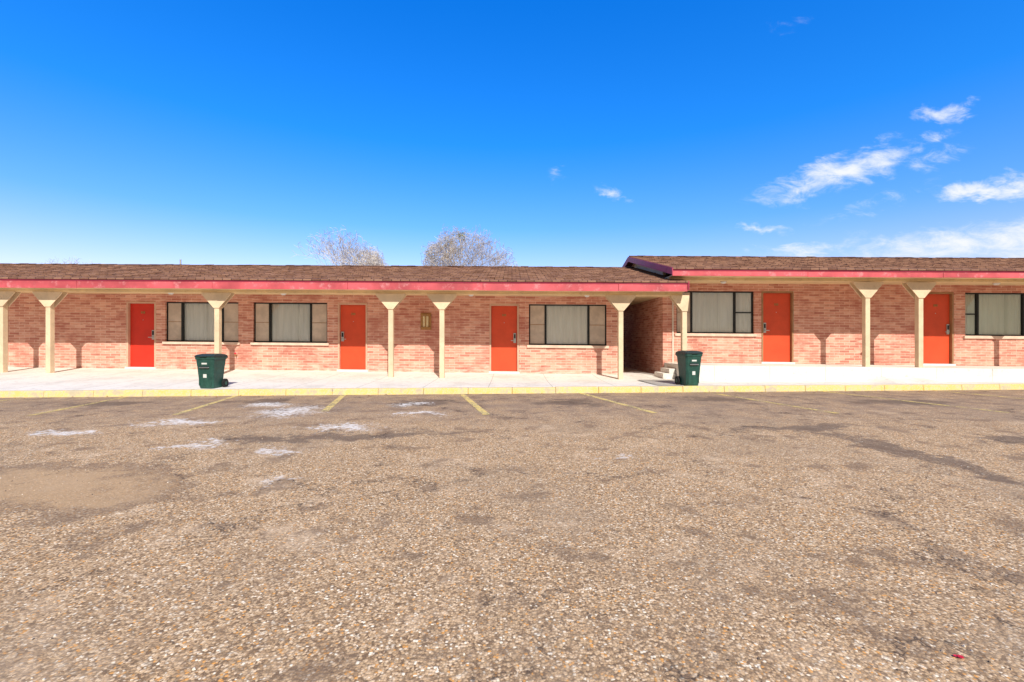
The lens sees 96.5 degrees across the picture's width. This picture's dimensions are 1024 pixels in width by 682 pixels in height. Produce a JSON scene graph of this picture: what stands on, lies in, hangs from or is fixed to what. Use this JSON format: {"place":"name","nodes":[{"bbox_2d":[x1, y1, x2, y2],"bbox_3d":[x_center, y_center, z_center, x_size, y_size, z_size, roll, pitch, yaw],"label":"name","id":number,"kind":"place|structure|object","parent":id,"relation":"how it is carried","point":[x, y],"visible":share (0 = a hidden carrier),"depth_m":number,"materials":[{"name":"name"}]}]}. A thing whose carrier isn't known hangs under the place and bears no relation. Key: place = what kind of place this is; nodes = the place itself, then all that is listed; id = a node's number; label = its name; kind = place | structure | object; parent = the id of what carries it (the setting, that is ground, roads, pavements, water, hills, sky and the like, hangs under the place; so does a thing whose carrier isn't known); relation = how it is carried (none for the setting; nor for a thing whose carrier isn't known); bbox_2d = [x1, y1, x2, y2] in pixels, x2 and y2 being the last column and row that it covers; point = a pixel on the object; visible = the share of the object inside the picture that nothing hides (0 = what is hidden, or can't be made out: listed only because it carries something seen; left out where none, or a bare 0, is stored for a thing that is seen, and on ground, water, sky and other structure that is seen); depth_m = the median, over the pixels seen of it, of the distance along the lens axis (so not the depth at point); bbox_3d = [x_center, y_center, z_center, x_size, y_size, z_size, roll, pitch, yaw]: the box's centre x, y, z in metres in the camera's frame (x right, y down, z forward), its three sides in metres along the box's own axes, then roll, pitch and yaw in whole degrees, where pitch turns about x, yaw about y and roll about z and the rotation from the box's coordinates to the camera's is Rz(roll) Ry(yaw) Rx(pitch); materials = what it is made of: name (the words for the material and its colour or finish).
{"place":"outdoors","nodes":[
{"label":"outdoors","id":0,"kind":"place"},
{"bbox_2d":[0,390,1023,681],"bbox_3d":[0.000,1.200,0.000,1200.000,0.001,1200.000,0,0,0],"label":"parking lot ground","id":1,"kind":"structure","parent":0,"point":[890,474],"depth_m":2.79,"materials":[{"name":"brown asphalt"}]},
{"bbox_2d":[46,257,99,263],"bbox_3d":[-29.431,-2.218,30.203,5.979,6.883,5.584,0,0,0],"label":"bare tree","id":2,"kind":"object","parent":1,"relation":"on","point":[68,260],"depth_m":30.39,"materials":[{"name":"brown plant"}]},
{"bbox_2d":[27,397,124,415],"bbox_3d":[-8.004,1.196,8.547,0.112,0.001,2.540,0,0,-12],"label":"parking line","id":3,"kind":"object","parent":1,"relation":"on","point":[73,407],"visible":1,"depth_m":8.10,"materials":[{"name":"yellow paint"}]},
{"bbox_2d":[172,396,234,414],"bbox_3d":[-5.761,1.196,8.765,0.106,0.001,2.722,0,0,-12],"label":"parking line","id":4,"kind":"object","parent":1,"relation":"on","point":[202,405],"visible":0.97,"depth_m":8.35,"materials":[{"name":"yellow paint"}]},
{"bbox_2d":[322,395,345,410],"bbox_3d":[-3.475,1.196,9.011,0.126,0.001,2.532,0,0,-13],"label":"parking line","id":5,"kind":"object","parent":1,"relation":"on","point":[328,408],"visible":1,"depth_m":8.75,"materials":[{"name":"yellow paint"}]},
{"bbox_2d":[292,227,388,265],"bbox_3d":[-9.393,-2.685,26.123,4.979,7.839,5.857,0,0,17],"label":"bare tree","id":6,"kind":"object","parent":1,"relation":"on","point":[374,259],"visible":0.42,"depth_m":26.02,"materials":[{"name":"brown plant"}]},
{"bbox_2d":[421,226,520,265],"bbox_3d":[-2.425,-2.553,25.888,5.818,7.591,5.768,0,0,0],"label":"bare tree","id":7,"kind":"object","parent":1,"relation":"on","point":[444,260],"visible":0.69,"depth_m":24.51,"materials":[{"name":"brown plant"}]},
{"bbox_2d":[461,394,488,414],"bbox_3d":[-0.788,1.196,8.934,0.124,0.001,3.093,0,0,-14],"label":"parking line","id":8,"kind":"object","parent":1,"relation":"on","point":[471,402],"visible":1,"depth_m":8.54,"materials":[{"name":"yellow paint"}]},
{"bbox_2d":[0,384,1023,397],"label":"yellow kerb","id":9,"kind":"structure","parent":1,"relation":"on","point":[354,391],"depth_m":10.41,"materials":[{"name":"paint"}]},
{"bbox_2d":[580,393,656,412],"bbox_3d":[1.952,1.196,9.144,0.117,0.001,3.201,0,0,-15],"label":"parking line","id":10,"kind":"object","parent":1,"relation":"on","point":[617,403],"visible":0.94,"depth_m":8.89,"materials":[{"name":"yellow paint"}]},
{"bbox_2d":[706,392,835,412],"bbox_3d":[4.936,1.196,9.238,0.126,0.001,3.459,0,0,-15],"label":"parking line","id":11,"kind":"object","parent":1,"relation":"on","point":[773,402],"visible":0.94,"depth_m":8.89,"materials":[{"name":"paint"}]},
{"bbox_2d":[623,297,934,372],"bbox_3d":[15.310,-0.122,17.111,21.380,3.304,5.778,0,0,0],"label":"side and rear walls","id":12,"kind":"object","parent":1,"relation":"on","point":[642,336],"visible":0.09,"depth_m":16.06,"materials":[{"name":"brick"}]},
{"bbox_2d":[631,263,665,282],"bbox_3d":[15.310,-2.363,17.000,21.380,1.381,6.000,0,0,0],"label":"gable infill","id":13,"kind":"object","parent":12,"relation":"on","point":[648,269],"visible":0.06,"depth_m":15.47,"materials":[{"name":"beige paint"}]},
{"bbox_2d":[664,362,1023,380],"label":"raised porch slab","id":14,"kind":"structure","parent":1,"relation":"on","point":[766,372],"depth_m":12.32,"materials":[{"name":"white concrete"}]},
{"bbox_2d":[761,362,794,363],"bbox_3d":[8.130,0.675,14.040,1.020,0.072,0.180,0,0,0],"label":"threshold","id":15,"kind":"object","parent":14,"relation":"on","point":[777,362],"visible":0.86,"depth_m":13.95,"materials":[{"name":"white concrete"}]},
{"bbox_2d":[862,294,869,366],"bbox_3d":[9.890,-0.435,12.770,0.132,2.394,0.132,0,0,0],"label":"porch post","id":16,"kind":"object","parent":14,"relation":"on","point":[865,332],"visible":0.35,"depth_m":12.71,"materials":[{"name":"beige wood"}]},
{"bbox_2d":[915,295,922,366],"bbox_3d":[11.369,-0.423,12.770,0.132,2.402,0.132,0,0,0],"label":"porch post","id":17,"kind":"object","parent":14,"relation":"on","point":[918,332],"visible":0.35,"depth_m":12.71,"materials":[{"name":"beige wood"}]},
{"bbox_2d":[923,363,955,365],"bbox_3d":[13.030,0.729,14.040,1.020,0.073,0.180,0,0,0],"label":"threshold","id":18,"kind":"object","parent":14,"relation":"on","point":[940,364],"visible":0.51,"depth_m":13.95,"materials":[{"name":"white concrete"}]},
{"bbox_2d":[822,391,1010,412],"bbox_3d":[7.810,1.196,9.374,0.128,0.001,3.612,0,0,-16],"label":"parking line","id":19,"kind":"object","parent":1,"relation":"on","point":[912,401],"visible":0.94,"depth_m":8.89,"materials":[{"name":"yellow paint"}]},
{"bbox_2d":[0,366,1023,390],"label":"sidewalk","id":20,"kind":"structure","parent":0,"point":[23,378],"depth_m":11.91,"materials":[{"name":"white concrete"}]},
{"bbox_2d":[0,301,7,372],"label":"porch post","id":21,"kind":"object","parent":20,"relation":"on","point":[3,338],"visible":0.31,"depth_m":12.74,"materials":[{"name":"beige wood"}]},
{"bbox_2d":[46,302,54,372],"bbox_3d":[-12.902,-0.203,12.770,0.132,2.325,0.132,0,0,0],"label":"porch post","id":22,"kind":"object","parent":20,"relation":"on","point":[50,339],"visible":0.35,"depth_m":12.71,"materials":[{"name":"beige wood"}]},
{"bbox_2d":[125,367,156,368],"bbox_3d":[-11.350,0.828,14.040,0.940,0.069,0.180,0,0,0],"label":"threshold","id":23,"kind":"object","parent":20,"relation":"on","point":[140,367],"visible":0.96,"depth_m":13.95,"materials":[{"name":"white concrete"}]},
{"bbox_2d":[194,353,228,388],"bbox_3d":[-6.829,0.677,10.392,0.487,0.779,0.531,0,0,6],"label":"wheeled trash bin","id":24,"kind":"object","parent":20,"relation":"on","point":[210,367],"visible":1,"depth_m":10.21,"materials":[{"name":"plastic"}]},
{"bbox_2d":[214,305,221,353],"bbox_3d":[-8.212,-0.160,12.770,0.132,2.356,0.132,0,0,0],"label":"porch post","id":25,"kind":"object","parent":20,"relation":"on","point":[217,330],"visible":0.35,"depth_m":12.70,"materials":[{"name":"beige wood"}]},
{"bbox_2d":[8,293,617,374],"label":"front wall","id":26,"kind":"structure","parent":20,"relation":"on","point":[90,330],"depth_m":14.00,"materials":[{"name":"brick"}]},
{"bbox_2d":[126,302,155,366],"bbox_3d":[-11.350,-0.189,14.064,0.900,2.034,0.152,0,0,0],"label":"door frame","id":27,"kind":"object","parent":26,"relation":"attached to","point":[128,334],"visible":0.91,"depth_m":13.99,"materials":[{"name":"beige wood"}]},
{"bbox_2d":[130,304,153,366],"bbox_3d":[-11.350,-0.177,14.092,0.794,1.953,0.045,0,0,0],"label":"door leaf","id":28,"kind":"object","parent":27,"relation":"attached to","point":[141,343],"visible":1,"depth_m":14.07,"materials":[{"name":"red wood"}]},
{"bbox_2d":[141,311,153,339],"bbox_3d":[-11.197,-0.479,14.033,0.424,0.867,0.075,0,0,0],"label":"door lock and number","id":29,"kind":"object","parent":28,"relation":"attached to","point":[143,312],"visible":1,"depth_m":14.04,"materials":[{"name":"silver metal"}]},
{"bbox_2d":[185,303,213,340],"bbox_3d":[-9.500,-0.585,14.146,2.180,1.275,0.071,0,0,0],"label":"curtain","id":30,"kind":"object","parent":26,"relation":"hanging from","point":[199,321],"visible":0.43,"depth_m":14.13,"materials":[{"name":"beige fabric"}]},
{"bbox_2d":[162,341,239,344],"bbox_3d":[-9.500,0.065,14.004,2.360,0.103,0.108,0,0,0],"label":"window sill","id":31,"kind":"structure","parent":26,"relation":"attached to","point":[212,343],"depth_m":13.95,"materials":[{"name":"beige concrete"}]},
{"bbox_2d":[167,302,237,341],"bbox_3d":[-9.500,-0.585,14.086,2.240,1.236,0.068,0,0,0],"label":"window frame","id":32,"kind":"object","parent":26,"relation":"attached to","point":[182,322],"visible":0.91,"depth_m":14.06,"materials":[{"name":"black metal"}]},
{"bbox_2d":[168,303,180,339],"bbox_3d":[-10.375,-0.594,14.072,0.410,1.140,0.016,0,0,0],"label":"screen panel","id":33,"kind":"object","parent":32,"relation":"attached to","point":[174,321],"visible":1,"depth_m":14.07,"materials":[{"name":"beige fabric"}]},
{"bbox_2d":[224,304,237,340],"bbox_3d":[-8.642,-0.580,14.072,0.443,1.146,0.016,0,0,0],"label":"screen panel","id":34,"kind":"object","parent":32,"relation":"attached to","point":[230,322],"visible":0.93,"depth_m":14.07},
{"bbox_2d":[250,342,328,345],"bbox_3d":[-6.795,0.092,14.004,2.390,0.104,0.108,0,0,0],"label":"window sill","id":35,"kind":"structure","parent":26,"relation":"attached to","point":[307,344],"depth_m":13.95,"materials":[{"name":"beige concrete"}]},
{"bbox_2d":[254,302,326,342],"bbox_3d":[-6.795,-0.563,14.086,2.270,1.245,0.068,0,0,0],"label":"window frame","id":36,"kind":"object","parent":26,"relation":"attached to","point":[270,322],"visible":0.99,"depth_m":14.06,"materials":[{"name":"black metal"}]},
{"bbox_2d":[256,304,268,340],"bbox_3d":[-7.682,-0.572,14.072,0.416,1.149,0.016,0,0,0],"label":"screen panel","id":37,"kind":"object","parent":36,"relation":"attached to","point":[262,322],"visible":1,"depth_m":14.07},
{"bbox_2d":[312,304,326,341],"bbox_3d":[-5.925,-0.558,14.072,0.450,1.155,0.016,0,0,0],"label":"screen panel","id":38,"kind":"object","parent":36,"relation":"attached to","point":[319,322],"visible":1,"depth_m":14.07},
{"bbox_2d":[272,304,309,340],"bbox_3d":[-6.795,-0.563,14.156,2.210,1.284,0.094,0,0,0],"label":"curtain","id":39,"kind":"object","parent":26,"relation":"hanging from","point":[290,322],"visible":0.62,"depth_m":14.13,"materials":[{"name":"grey fabric"}]},
{"bbox_2d":[0,288,681,296],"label":"porch ceiling","id":40,"kind":"structure","parent":26,"relation":"attached to","point":[324,294],"depth_m":12.71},
{"bbox_2d":[0,291,20,306],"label":"post bracket","id":41,"kind":"object","parent":40,"relation":"attached to","point":[10,297],"visible":0.94,"depth_m":12.68,"materials":[{"name":"beige paint"}]},
{"bbox_2d":[32,291,67,306],"bbox_3d":[-12.902,-1.165,12.770,0.820,0.426,0.176,0,0,0],"label":"post bracket","id":42,"kind":"object","parent":40,"relation":"attached to","point":[47,298],"visible":0.98,"depth_m":12.68,"materials":[{"name":"beige paint"}]},
{"bbox_2d":[201,292,234,307],"bbox_3d":[-8.212,-1.134,12.770,0.820,0.431,0.176,0,0,0],"label":"post bracket","id":43,"kind":"object","parent":40,"relation":"attached to","point":[216,299],"visible":0.94,"depth_m":12.68,"materials":[{"name":"beige paint"}]},
{"bbox_2d":[0,289,681,295],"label":"porch beam","id":44,"kind":"structure","parent":40,"relation":"attached to","point":[371,292],"depth_m":12.70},
{"bbox_2d":[376,293,406,309],"bbox_3d":[-3.376,-1.102,12.770,0.820,0.437,0.176,0,0,0],"label":"post bracket","id":45,"kind":"object","parent":40,"relation":"attached to","point":[390,301],"visible":0.91,"depth_m":12.68,"materials":[{"name":"beige paint"}]},
{"bbox_2d":[427,294,456,309],"bbox_3d":[-1.953,-1.093,12.770,0.820,0.439,0.176,0,0,0],"label":"post bracket","id":46,"kind":"object","parent":40,"relation":"attached to","point":[442,301],"visible":1,"depth_m":12.68,"materials":[{"name":"beige paint"}]},
{"bbox_2d":[605,295,635,310],"bbox_3d":[3.029,-1.060,12.770,0.820,0.444,0.176,0,0,0],"label":"post bracket","id":47,"kind":"object","parent":40,"relation":"attached to","point":[620,302],"visible":0.92,"depth_m":12.68,"materials":[{"name":"beige paint"}]},
{"bbox_2d":[669,295,688,311],"bbox_3d":[4.669,-1.048,12.770,0.500,0.446,0.176,0,0,0],"label":"post bracket","id":48,"kind":"object","parent":40,"relation":"attached to","point":[681,302],"visible":0.93,"depth_m":12.68,"materials":[{"name":"beige paint"}]},
{"bbox_2d":[0,277,687,282],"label":"shingle roof","id":49,"kind":"structure","parent":26,"relation":"on","point":[342,279],"depth_m":12.31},
{"bbox_2d":[0,263,633,267],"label":"ridge caps","id":50,"kind":"object","parent":49,"relation":"on","point":[314,265],"visible":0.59,"depth_m":16.90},
{"bbox_2d":[0,264,682,279],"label":"shingle courses","id":51,"kind":"object","parent":49,"relation":"on","point":[343,272],"visible":0.98,"depth_m":14.29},
{"bbox_2d":[338,303,366,369],"bbox_3d":[-4.880,-0.129,14.064,0.900,2.071,0.152,0,0,0],"label":"door frame","id":52,"kind":"object","parent":26,"relation":"attached to","point":[339,335],"visible":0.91,"depth_m":13.99,"materials":[{"name":"wood"}]},
{"bbox_2d":[341,305,365,368],"bbox_3d":[-4.880,-0.118,14.092,0.794,1.988,0.045,0,0,0],"label":"door leaf","id":53,"kind":"object","parent":52,"relation":"attached to","point":[353,349],"visible":1,"depth_m":14.07,"materials":[{"name":"wood"}]},
{"bbox_2d":[341,313,354,340],"bbox_3d":[-5.033,-0.428,14.033,0.424,0.876,0.075,0,0,0],"label":"door lock and number","id":54,"kind":"object","parent":53,"relation":"attached to","point":[342,336],"visible":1,"depth_m":14.04,"materials":[{"name":"silver metal"}]},
{"bbox_2d":[421,313,430,329],"bbox_3d":[-2.630,-0.601,13.944,0.320,0.519,0.108,0,0,0],"label":"wall lamp","id":55,"kind":"object","parent":26,"relation":"attached to","point":[425,321],"visible":1,"depth_m":13.96,"materials":[{"name":"gold metal"}]},
{"bbox_2d":[489,304,518,371],"bbox_3d":[-0.240,-0.086,14.064,0.900,2.097,0.152,0,0,0],"label":"door frame","id":56,"kind":"object","parent":26,"relation":"attached to","point":[490,305],"visible":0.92,"depth_m":13.99,"materials":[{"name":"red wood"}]},
{"bbox_2d":[491,306,516,370],"bbox_3d":[-0.240,-0.075,14.092,0.794,2.013,0.045,0,0,0],"label":"door leaf","id":57,"kind":"object","parent":56,"relation":"in","point":[503,348],"visible":1,"depth_m":14.07,"materials":[{"name":"wood"}]},
{"bbox_2d":[502,314,515,342],"bbox_3d":[-0.087,-0.385,14.033,0.424,0.893,0.075,0,0,0],"label":"door lock and number","id":58,"kind":"object","parent":57,"relation":"attached to","point":[514,338],"visible":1,"depth_m":14.04,"materials":[{"name":"silver metal"}]},
{"bbox_2d":[547,306,586,343],"bbox_3d":[1.710,-0.494,14.137,2.320,1.315,0.056,0,0,0],"label":"curtain","id":59,"kind":"object","parent":26,"relation":"hanging from","point":[566,324],"visible":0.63,"depth_m":14.14,"materials":[{"name":"grey fabric"}]},
{"bbox_2d":[529,304,605,345],"bbox_3d":[1.710,-0.494,14.086,2.380,1.275,0.068,0,0,0],"label":"window frame","id":60,"kind":"object","parent":26,"relation":"attached to","point":[545,324],"visible":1,"depth_m":14.06,"materials":[{"name":"black metal"}]},
{"bbox_2d":[530,306,543,343],"bbox_3d":[0.780,-0.503,14.072,0.440,1.176,0.016,0,0,0],"label":"screen panel","id":61,"kind":"object","parent":60,"relation":"attached to","point":[536,324],"visible":1,"depth_m":14.07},
{"bbox_2d":[590,306,604,343],"bbox_3d":[2.622,-0.488,14.072,0.475,1.182,0.016,0,0,0],"label":"screen panel","id":62,"kind":"object","parent":60,"relation":"attached to","point":[597,324],"visible":1,"depth_m":14.07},
{"bbox_2d":[527,345,608,348],"bbox_3d":[1.710,0.176,14.004,2.500,0.107,0.108,0,0,0],"label":"window sill","id":63,"kind":"structure","parent":26,"relation":"attached to","point":[554,346],"depth_m":13.95,"materials":[{"name":"beige concrete"}]},
{"bbox_2d":[628,297,657,305],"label":"passage ceiling","id":64,"kind":"structure","parent":26,"relation":"attached to","point":[636,300],"depth_m":15.16,"materials":[{"name":"paint"}]},
{"bbox_2d":[337,369,367,371],"bbox_3d":[-4.880,0.906,14.040,0.940,0.070,0.180,0,0,0],"label":"threshold","id":65,"kind":"object","parent":20,"relation":"on","point":[357,370],"visible":0.94,"depth_m":13.95,"materials":[{"name":"white concrete"}]},
{"bbox_2d":[388,309,393,376],"bbox_3d":[-3.376,-0.115,12.770,0.132,2.387,0.132,0,0,0],"label":"porch post","id":66,"kind":"object","parent":20,"relation":"on","point":[390,342],"visible":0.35,"depth_m":12.70,"materials":[{"name":"beige wood"}]},
{"bbox_2d":[439,309,444,377],"bbox_3d":[-1.953,-0.102,12.770,0.132,2.396,0.132,0,0,0],"label":"porch post","id":67,"kind":"object","parent":20,"relation":"on","point":[441,343],"visible":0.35,"depth_m":12.70,"materials":[{"name":"beige wood"}]},
{"bbox_2d":[489,371,519,373],"bbox_3d":[-0.240,0.962,14.040,0.940,0.071,0.180,0,0,0],"label":"threshold","id":68,"kind":"object","parent":20,"relation":"on","point":[515,372],"visible":0.96,"depth_m":13.95,"materials":[{"name":"white concrete"}]},
{"bbox_2d":[618,311,622,379],"bbox_3d":[3.029,-0.056,12.770,0.132,2.429,0.132,0,0,0],"label":"porch post","id":69,"kind":"object","parent":20,"relation":"on","point":[620,345],"visible":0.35,"depth_m":12.70,"materials":[{"name":"beige wood"}]},
{"bbox_2d":[640,380,683,385],"bbox_3d":[3.985,1.060,11.679,1.130,0.011,1.642,0,0,0],"label":"worn walkway panel","id":70,"kind":"object","parent":20,"relation":"on","point":[664,382],"visible":0.8,"depth_m":11.68,"materials":[{"name":"grey concrete"}]},
{"bbox_2d":[654,367,675,378],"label":"concrete steps","id":71,"kind":"structure","parent":20,"relation":"on","point":[666,373],"depth_m":12.97,"materials":[{"name":"beige concrete"}]},
{"bbox_2d":[681,311,686,350],"bbox_3d":[4.799,-0.040,12.770,0.132,2.440,0.132,0,0,0],"label":"porch post","id":72,"kind":"object","parent":20,"relation":"on","point":[683,330],"visible":0.35,"depth_m":12.70,"materials":[{"name":"beige wood"}]},
{"bbox_2d":[675,350,702,385],"bbox_3d":[4.277,0.652,11.062,0.475,0.841,0.546,0,0,-12],"label":"wheeled trash bin","id":73,"kind":"object","parent":20,"relation":"on","point":[689,362],"visible":1,"depth_m":10.88,"materials":[{"name":"plastic"}]},
{"bbox_2d":[661,283,1023,366],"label":"front wall","id":74,"kind":"structure","parent":20,"relation":"on","point":[827,323],"depth_m":14.00,"materials":[{"name":"brick"}]},
{"bbox_2d":[672,302,673,361],"bbox_3d":[7.825,-0.509,13.951,5.850,2.327,0.098,0,0,0],"label":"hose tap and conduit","id":75,"kind":"object","parent":74,"relation":"attached to","point":[672,332],"visible":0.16,"depth_m":13.97,"materials":[{"name":"metal"}]},
{"bbox_2d":[677,291,752,333],"bbox_3d":[6.230,-0.878,14.086,2.380,1.316,0.068,0,0,0],"label":"window frame","id":76,"kind":"object","parent":74,"relation":"attached to","point":[734,312],"visible":0.82,"depth_m":14.06,"materials":[{"name":"black metal"}]},
{"bbox_2d":[677,292,689,331],"bbox_3d":[5.282,-0.887,14.072,0.404,1.218,0.016,0,0,0],"label":"screen panel","id":77,"kind":"object","parent":76,"relation":"attached to","point":[679,318],"visible":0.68,"depth_m":14.07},
{"bbox_2d":[675,333,756,336],"bbox_3d":[6.230,-0.186,14.004,2.500,0.105,0.108,0,0,0],"label":"window sill","id":78,"kind":"structure","parent":74,"relation":"attached to","point":[711,334],"depth_m":13.95,"materials":[{"name":"beige concrete"}]},
{"bbox_2d":[692,293,750,331],"bbox_3d":[6.230,-0.878,14.138,2.320,1.356,0.060,0,0,0],"label":"curtain","id":79,"kind":"object","parent":74,"relation":"hanging from","point":[712,312],"visible":0.53,"depth_m":14.13,"materials":[{"name":"beige fabric"}]},
{"bbox_2d":[761,291,793,361],"bbox_3d":[8.130,-0.426,14.064,0.980,2.201,0.152,0,0,0],"label":"door frame","id":80,"kind":"object","parent":74,"relation":"attached to","point":[791,326],"visible":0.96,"depth_m":13.99,"materials":[{"name":"beige wood"}]},
{"bbox_2d":[763,293,789,361],"bbox_3d":[8.130,-0.415,14.092,0.874,2.117,0.045,0,0,0],"label":"door leaf","id":81,"kind":"object","parent":80,"relation":"in","point":[776,342],"visible":1,"depth_m":14.07,"materials":[{"name":"wood"}]},
{"bbox_2d":[763,303,777,332],"bbox_3d":[7.957,-0.707,14.033,0.464,0.907,0.075,0,0,0],"label":"door lock and number","id":82,"kind":"object","parent":81,"relation":"attached to","point":[764,328],"visible":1,"depth_m":14.04,"materials":[{"name":"silver metal"}]},
{"bbox_2d":[626,261,1023,275],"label":"shingle roof","id":83,"kind":"structure","parent":74,"relation":"on","point":[629,264],"depth_m":12.31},
{"bbox_2d":[622,257,672,274],"bbox_3d":[15.370,-2.398,17.000,22.116,1.467,9.380,0,0,0],"label":"rake board","id":84,"kind":"object","parent":83,"relation":"on","point":[662,268],"visible":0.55,"depth_m":14.23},
{"bbox_2d":[672,269,1023,277],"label":"fascia board","id":85,"kind":"object","parent":84,"relation":"attached to","point":[869,273],"visible":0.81,"depth_m":12.35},
{"bbox_2d":[629,255,1023,258],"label":"ridge caps","id":86,"kind":"object","parent":83,"relation":"on","point":[826,257],"visible":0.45,"depth_m":16.90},
{"bbox_2d":[632,256,1023,268],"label":"shingle courses","id":87,"kind":"object","parent":83,"relation":"on","point":[946,263],"visible":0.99,"depth_m":14.35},
{"bbox_2d":[654,275,1023,284],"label":"porch ceiling","id":88,"kind":"structure","parent":74,"relation":"attached to","point":[789,282],"depth_m":13.49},
{"bbox_2d":[667,277,1023,282],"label":"porch beam","id":89,"kind":"structure","parent":88,"relation":"attached to","point":[864,280],"depth_m":12.70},
{"bbox_2d":[849,282,882,297],"bbox_3d":[9.890,-1.422,12.770,0.820,0.444,0.176,0,0,0],"label":"post bracket","id":90,"kind":"object","parent":88,"relation":"attached to","point":[867,289],"visible":0.9,"depth_m":12.68,"materials":[{"name":"beige paint"}]},
{"bbox_2d":[902,282,935,298],"bbox_3d":[11.369,-1.413,12.770,0.820,0.445,0.176,0,0,0],"label":"post bracket","id":91,"kind":"object","parent":88,"relation":"attached to","point":[920,289],"visible":0.95,"depth_m":12.68,"materials":[{"name":"beige paint"}]},
{"bbox_2d":[928,292,953,363],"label":"door frame","id":92,"kind":"object","parent":74,"relation":"attached to","point":[951,327],"visible":0.52,"depth_m":14.01,"materials":[{"name":"wood"}]},
{"bbox_2d":[923,294,948,363],"bbox_3d":[13.030,-0.374,14.092,0.874,2.143,0.045,0,0,0],"label":"door leaf","id":93,"kind":"object","parent":92,"relation":"in","point":[935,343],"visible":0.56,"depth_m":14.07,"materials":[{"name":"red wood"}]},
{"bbox_2d":[934,304,949,333],"bbox_3d":[13.203,-0.667,14.033,0.464,0.925,0.075,0,0,0],"label":"door lock and number","id":94,"kind":"object","parent":93,"relation":"attached to","point":[947,325],"visible":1,"depth_m":14.05,"materials":[{"name":"silver metal"}]},
{"bbox_2d":[965,294,1020,334],"bbox_3d":[15.040,-0.815,14.154,2.260,1.382,0.088,0,0,0],"label":"curtain","id":95,"kind":"object","parent":74,"relation":"hanging from","point":[999,314],"visible":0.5,"depth_m":14.13,"materials":[{"name":"beige fabric"}]},
{"bbox_2d":[963,336,1023,338],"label":"window sill","id":96,"kind":"structure","parent":74,"relation":"attached to","point":[993,337],"depth_m":13.95,"materials":[{"name":"beige concrete"}]},
{"bbox_2d":[965,293,1023,335],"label":"window frame","id":97,"kind":"object","parent":74,"relation":"attached to","point":[977,314],"visible":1,"depth_m":14.06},
{"bbox_2d":[868,377,945,383],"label":"concrete ramp","id":98,"kind":"structure","parent":20,"relation":"on","point":[904,380],"depth_m":11.90,"materials":[{"name":"beige concrete"}]},
{"bbox_2d":[0,0,1023,266],"label":"sky","id":99,"kind":"structure","parent":0,"point":[579,133],"materials":[{"name":"blue"}]},
{"bbox_3d":[-10.825,-2.128,17.000,31.206,1.517,9.380,0,0,0],"label":"sloping roof edge board","id":100,"kind":"object","parent":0,"visible":0},
{"bbox_2d":[0,279,687,291],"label":"fascia board","id":101,"kind":"object","parent":100,"relation":"attached to","point":[350,285],"visible":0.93,"depth_m":12.35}
]}

